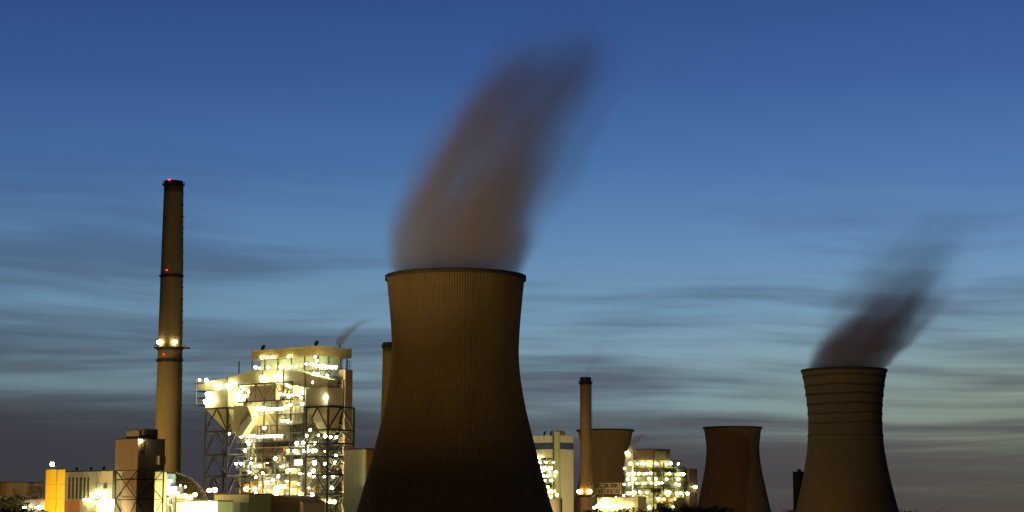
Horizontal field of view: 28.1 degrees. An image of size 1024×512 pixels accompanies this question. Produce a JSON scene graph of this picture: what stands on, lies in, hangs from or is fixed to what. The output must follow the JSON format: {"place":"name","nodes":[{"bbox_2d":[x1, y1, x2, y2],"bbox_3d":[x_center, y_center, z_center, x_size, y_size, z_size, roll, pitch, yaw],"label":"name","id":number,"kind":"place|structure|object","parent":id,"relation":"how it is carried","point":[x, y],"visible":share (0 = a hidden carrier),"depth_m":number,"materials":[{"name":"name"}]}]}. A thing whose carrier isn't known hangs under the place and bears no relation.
{"place":"outdoors","nodes":[
{"label":"outdoors","id":0,"kind":"place"},
{"bbox_2d":[0,481,42,498],"bbox_3d":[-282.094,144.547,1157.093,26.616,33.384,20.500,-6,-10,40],"label":"shed","id":1,"kind":"structure","parent":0,"point":[25,489],"depth_m":1148.68,"materials":[{"name":"metal"}]},
{"bbox_2d":[64,467,167,511],"bbox_3d":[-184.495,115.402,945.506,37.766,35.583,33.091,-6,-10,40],"label":"cream hall","id":2,"kind":"structure","parent":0,"point":[90,490],"depth_m":937.16,"materials":[{"name":"metal"}]},
{"bbox_2d":[67,476,70,498],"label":"window","id":3,"kind":"structure","parent":2,"relation":"in","point":[69,477],"depth_m":945.32,"materials":[{"name":"glass"}]},
{"bbox_2d":[71,476,74,498],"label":"window","id":4,"kind":"structure","parent":2,"relation":"in","point":[73,478],"depth_m":943.47,"materials":[{"name":"glass"}]},
{"bbox_2d":[65,500,80,511],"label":"door","id":5,"kind":"structure","parent":2,"relation":"in","point":[70,505],"depth_m":942.09,"materials":[{"name":"orange paint"}]},
{"bbox_2d":[75,476,77,498],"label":"window","id":6,"kind":"structure","parent":2,"relation":"in","point":[76,497],"depth_m":941.63,"materials":[{"name":"glass"}]},
{"bbox_2d":[79,476,81,498],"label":"window","id":7,"kind":"structure","parent":2,"relation":"in","point":[80,489],"depth_m":939.80,"materials":[{"name":"glass"}]},
{"bbox_2d":[82,476,85,498],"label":"window","id":8,"kind":"structure","parent":2,"relation":"in","point":[84,481],"depth_m":938.19,"materials":[{"name":"glass"}]},
{"bbox_2d":[86,476,89,498],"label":"window","id":9,"kind":"structure","parent":2,"relation":"in","point":[88,477],"depth_m":936.47,"materials":[{"name":"glass"}]},
{"bbox_2d":[166,471,207,502],"bbox_3d":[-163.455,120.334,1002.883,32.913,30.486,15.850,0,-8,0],"label":"elbow duct","id":10,"kind":"object","parent":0,"point":[192,485],"visible":0.27,"depth_m":998.95,"materials":[{"name":"grey metal"}]},
{"bbox_2d":[176,500,232,511],"bbox_3d":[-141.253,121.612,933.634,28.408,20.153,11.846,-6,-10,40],"label":"green shed","id":11,"kind":"structure","parent":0,"point":[207,506],"depth_m":928.91,"materials":[{"name":"metal"}]},
{"bbox_2d":[207,487,271,511],"bbox_3d":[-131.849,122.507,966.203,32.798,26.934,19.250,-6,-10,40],"label":"olive hall","id":12,"kind":"structure","parent":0,"point":[251,502],"depth_m":957.96,"materials":[{"name":"metal"}]},
{"bbox_2d":[356,268,552,511],"bbox_3d":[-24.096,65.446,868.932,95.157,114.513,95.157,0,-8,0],"label":"cooling tower","id":13,"kind":"structure","parent":0,"point":[454,433],"depth_m":845.72,"materials":[{"name":"concrete"}]},
{"bbox_2d":[0,0,1023,511],"label":"sky","id":14,"kind":"structure","parent":0,"point":[702,206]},
{"bbox_2d":[533,431,573,511],"bbox_3d":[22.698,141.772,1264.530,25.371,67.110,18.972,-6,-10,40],"label":"bunker building","id":15,"kind":"structure","parent":0,"point":[554,451],"depth_m":1259.69,"materials":[{"name":"paint"}]},
{"bbox_2d":[574,428,633,511],"bbox_3d":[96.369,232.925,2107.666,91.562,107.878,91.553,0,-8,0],"label":"cooling tower","id":16,"kind":"structure","parent":0,"point":[610,447],"depth_m":2087.26,"materials":[{"name":"concrete"}]},
{"bbox_2d":[593,497,645,511],"bbox_3d":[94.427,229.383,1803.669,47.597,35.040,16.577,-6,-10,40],"label":"white hall","id":17,"kind":"structure","parent":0,"point":[606,504],"depth_m":1799.12,"materials":[{"name":"grey paint"}]},
{"bbox_2d":[623,449,688,511],"bbox_3d":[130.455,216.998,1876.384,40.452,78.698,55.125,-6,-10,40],"label":"boiler house","id":18,"kind":"structure","parent":0,"point":[655,478],"depth_m":1863.64,"materials":[{"name":"metal"}]},
{"bbox_2d":[698,426,770,511],"bbox_3d":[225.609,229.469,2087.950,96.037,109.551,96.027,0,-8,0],"label":"cooling tower","id":19,"kind":"structure","parent":0,"point":[733,478],"depth_m":2065.85,"materials":[{"name":"concrete"}]},
{"label":"yard paving","id":20,"kind":"structure","parent":0,"visible":0},
{"bbox_2d":[0,495,34,511],"bbox_3d":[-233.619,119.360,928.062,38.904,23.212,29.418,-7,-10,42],"label":"tree","id":21,"kind":"object","parent":20,"relation":"on","point":[6,504],"visible":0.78,"depth_m":928.20,"materials":[{"name":"green plant"}]},
{"bbox_2d":[0,499,44,511],"bbox_3d":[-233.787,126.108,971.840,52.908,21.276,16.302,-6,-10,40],"label":"long store","id":22,"kind":"structure","parent":20,"relation":"on","point":[38,504],"depth_m":959.11,"materials":[{"name":"paint"}]},
{"bbox_2d":[0,505,47,511],"bbox_3d":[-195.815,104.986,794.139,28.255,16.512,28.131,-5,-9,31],"label":"tree","id":23,"kind":"object","parent":20,"relation":"on","point":[14,509],"visible":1,"depth_m":788.10,"materials":[{"name":"green plant"}]},
{"bbox_2d":[12,494,44,498],"bbox_3d":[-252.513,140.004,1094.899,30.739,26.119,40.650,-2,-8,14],"label":"tree","id":24,"kind":"object","parent":20,"relation":"on","point":[27,497],"visible":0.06,"depth_m":1092.24,"materials":[{"name":"green plant"}]},
{"bbox_2d":[45,461,64,511],"bbox_3d":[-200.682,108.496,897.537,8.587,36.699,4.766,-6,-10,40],"label":"yellow silo","id":25,"kind":"object","parent":20,"relation":"on","point":[55,491],"visible":1,"depth_m":896.43,"materials":[{"name":"paint"}]},
{"bbox_2d":[112,429,165,511],"bbox_3d":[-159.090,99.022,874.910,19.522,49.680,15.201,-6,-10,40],"label":"bunker house","id":26,"kind":"structure","parent":20,"relation":"on","point":[140,458],"depth_m":871.95,"materials":[{"name":"metal"}]},
{"bbox_2d":[140,441,143,451],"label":"door","id":27,"kind":"structure","parent":26,"relation":"in","point":[141,443],"depth_m":868.21,"materials":[{"name":"metal"}]},
{"bbox_2d":[154,178,189,511],"bbox_3d":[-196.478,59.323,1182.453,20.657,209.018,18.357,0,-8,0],"label":"chimney","id":28,"kind":"object","parent":20,"relation":"on","point":[170,348],"visible":0.94,"depth_m":1179.44,"materials":[{"name":"concrete"}]},
{"bbox_2d":[166,474,214,511],"bbox_3d":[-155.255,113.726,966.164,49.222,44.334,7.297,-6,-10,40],"label":"fan skid","id":29,"kind":"object","parent":20,"relation":"on","point":[174,492],"visible":0.59,"depth_m":968.78,"materials":[{"name":"grey paint"}]},
{"bbox_2d":[203,408,246,498],"bbox_3d":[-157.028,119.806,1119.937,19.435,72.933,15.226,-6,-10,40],"label":"lattice tower","id":30,"kind":"structure","parent":20,"relation":"on","point":[224,474],"depth_m":1119.13,"materials":[{"name":"metal"}]},
{"bbox_2d":[203,390,242,432],"bbox_3d":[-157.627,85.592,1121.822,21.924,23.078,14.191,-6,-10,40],"label":"ash hopper","id":31,"kind":"object","parent":30,"relation":"on","point":[213,401],"visible":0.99,"depth_m":1118.46,"materials":[{"name":"paint"}]},
{"bbox_2d":[229,340,352,511],"bbox_3d":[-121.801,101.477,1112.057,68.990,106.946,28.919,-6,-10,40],"label":"boiler house","id":32,"kind":"structure","parent":20,"relation":"on","point":[274,440],"depth_m":1101.71,"materials":[{"name":"paint"}]},
{"bbox_2d":[233,406,258,436],"bbox_3d":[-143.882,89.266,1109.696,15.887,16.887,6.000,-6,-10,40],"label":"transfer chute","id":33,"kind":"object","parent":32,"relation":"attached to","point":[245,419],"visible":1,"depth_m":1108.42,"materials":[{"name":"white paint"}]},
{"bbox_2d":[195,370,336,405],"bbox_3d":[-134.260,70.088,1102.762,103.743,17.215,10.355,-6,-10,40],"label":"flue duct","id":34,"kind":"object","parent":32,"relation":"attached to","point":[265,393],"visible":1,"depth_m":1100.65,"materials":[{"name":"metal"}]},
{"bbox_2d":[271,495,325,511],"bbox_3d":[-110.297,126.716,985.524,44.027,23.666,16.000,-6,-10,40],"label":"coal store","id":35,"kind":"structure","parent":20,"relation":"on","point":[289,503],"depth_m":974.47,"materials":[{"name":"brown metal"}]},
{"bbox_2d":[305,360,342,511],"bbox_3d":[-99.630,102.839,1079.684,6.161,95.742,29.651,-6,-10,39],"label":"stair tower","id":36,"kind":"structure","parent":20,"relation":"on","point":[324,449],"depth_m":1081.35,"materials":[{"name":"metal"}]},
{"bbox_2d":[304,406,354,511],"bbox_3d":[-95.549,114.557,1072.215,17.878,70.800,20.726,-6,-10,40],"label":"lattice tower","id":37,"kind":"structure","parent":20,"relation":"on","point":[327,471],"depth_m":1068.77,"materials":[{"name":"metal"}]},
{"bbox_2d":[305,387,343,433],"bbox_3d":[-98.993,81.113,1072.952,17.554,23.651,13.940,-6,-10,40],"label":"ash hopper","id":38,"kind":"object","parent":37,"relation":"on","point":[324,397],"visible":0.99,"depth_m":1069.32,"materials":[{"name":"paint"}]},
{"bbox_2d":[337,360,352,511],"bbox_3d":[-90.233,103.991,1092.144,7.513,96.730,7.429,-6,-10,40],"label":"lift shaft","id":39,"kind":"object","parent":20,"relation":"on","point":[346,380],"visible":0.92,"depth_m":1091.86,"materials":[{"name":"paint"}]},
{"bbox_2d":[343,448,373,511],"bbox_3d":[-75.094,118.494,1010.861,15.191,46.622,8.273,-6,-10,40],"label":"green hall","id":40,"kind":"structure","parent":20,"relation":"on","point":[357,461],"depth_m":1008.89,"materials":[{"name":"metal"}]},
{"bbox_2d":[381,342,391,420],"bbox_3d":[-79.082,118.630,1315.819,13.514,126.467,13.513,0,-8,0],"label":"chimney","id":41,"kind":"object","parent":20,"relation":"on","point":[387,358],"visible":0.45,"depth_m":1317.86,"materials":[{"name":"concrete"}]},
{"bbox_2d":[549,490,561,511],"bbox_3d":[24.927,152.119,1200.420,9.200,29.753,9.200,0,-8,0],"label":"storage tank","id":42,"kind":"object","parent":20,"relation":"on","point":[556,504],"visible":0.69,"depth_m":1197.19,"materials":[{"name":"metal"}]},
{"bbox_2d":[577,377,594,511],"bbox_3d":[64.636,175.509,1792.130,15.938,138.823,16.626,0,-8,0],"label":"chimney","id":43,"kind":"object","parent":20,"relation":"on","point":[585,492],"visible":1,"depth_m":1789.59,"materials":[{"name":"concrete"}]},
{"bbox_2d":[583,508,618,511],"bbox_3d":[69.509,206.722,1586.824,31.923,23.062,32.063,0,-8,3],"label":"tree","id":44,"kind":"object","parent":20,"relation":"on","point":[597,509],"visible":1,"depth_m":1578.92,"materials":[{"name":"green plant"}]},
{"bbox_2d":[593,483,624,509],"bbox_3d":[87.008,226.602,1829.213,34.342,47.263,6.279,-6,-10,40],"label":"pipe bridge","id":45,"kind":"structure","parent":20,"relation":"on","point":[609,490],"depth_m":1829.57,"materials":[{"name":"brown metal"}]},
{"bbox_2d":[615,506,646,511],"bbox_3d":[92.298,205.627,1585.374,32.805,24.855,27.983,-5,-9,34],"label":"tree","id":46,"kind":"object","parent":20,"relation":"on","point":[627,510],"visible":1,"depth_m":1591.03,"materials":[{"name":"green plant"}]},
{"bbox_2d":[649,505,689,511],"bbox_3d":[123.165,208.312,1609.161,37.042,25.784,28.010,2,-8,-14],"label":"tree","id":47,"kind":"object","parent":20,"relation":"on","point":[666,509],"visible":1,"depth_m":1607.38,"materials":[{"name":"green plant"}]},
{"bbox_2d":[685,469,697,509],"bbox_3d":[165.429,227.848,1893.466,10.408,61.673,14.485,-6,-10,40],"label":"dim hall","id":48,"kind":"structure","parent":20,"relation":"on","point":[691,485],"depth_m":1891.78,"materials":[{"name":"concrete"}]},
{"bbox_2d":[678,504,705,511],"bbox_3d":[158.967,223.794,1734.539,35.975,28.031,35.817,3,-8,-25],"label":"tree","id":49,"kind":"object","parent":20,"relation":"on","point":[690,509],"visible":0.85,"depth_m":1732.05,"materials":[{"name":"green plant"}]},
{"bbox_2d":[690,505,729,511],"bbox_3d":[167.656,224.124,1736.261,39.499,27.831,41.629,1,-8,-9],"label":"tree","id":50,"kind":"object","parent":20,"relation":"on","point":[715,506],"visible":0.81,"depth_m":1738.99,"materials":[{"name":"green plant"}]},
{"bbox_2d":[705,506,732,511],"bbox_3d":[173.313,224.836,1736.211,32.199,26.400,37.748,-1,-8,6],"label":"tree","id":51,"kind":"object","parent":20,"relation":"on","point":[725,510],"visible":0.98,"depth_m":1738.86,"materials":[{"name":"green plant"}]},
{"bbox_2d":[792,469,803,511],"bbox_3d":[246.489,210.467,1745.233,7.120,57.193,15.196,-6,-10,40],"label":"dark block","id":52,"kind":"structure","parent":20,"relation":"on","point":[797,477],"depth_m":1741.47,"materials":[{"name":"concrete"}]},
{"bbox_2d":[795,366,898,511],"bbox_3d":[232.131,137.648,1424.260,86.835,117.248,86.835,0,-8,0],"label":"cooling tower","id":53,"kind":"structure","parent":20,"relation":"on","point":[846,468],"depth_m":1403.22,"materials":[{"name":"concrete"}]}
]}

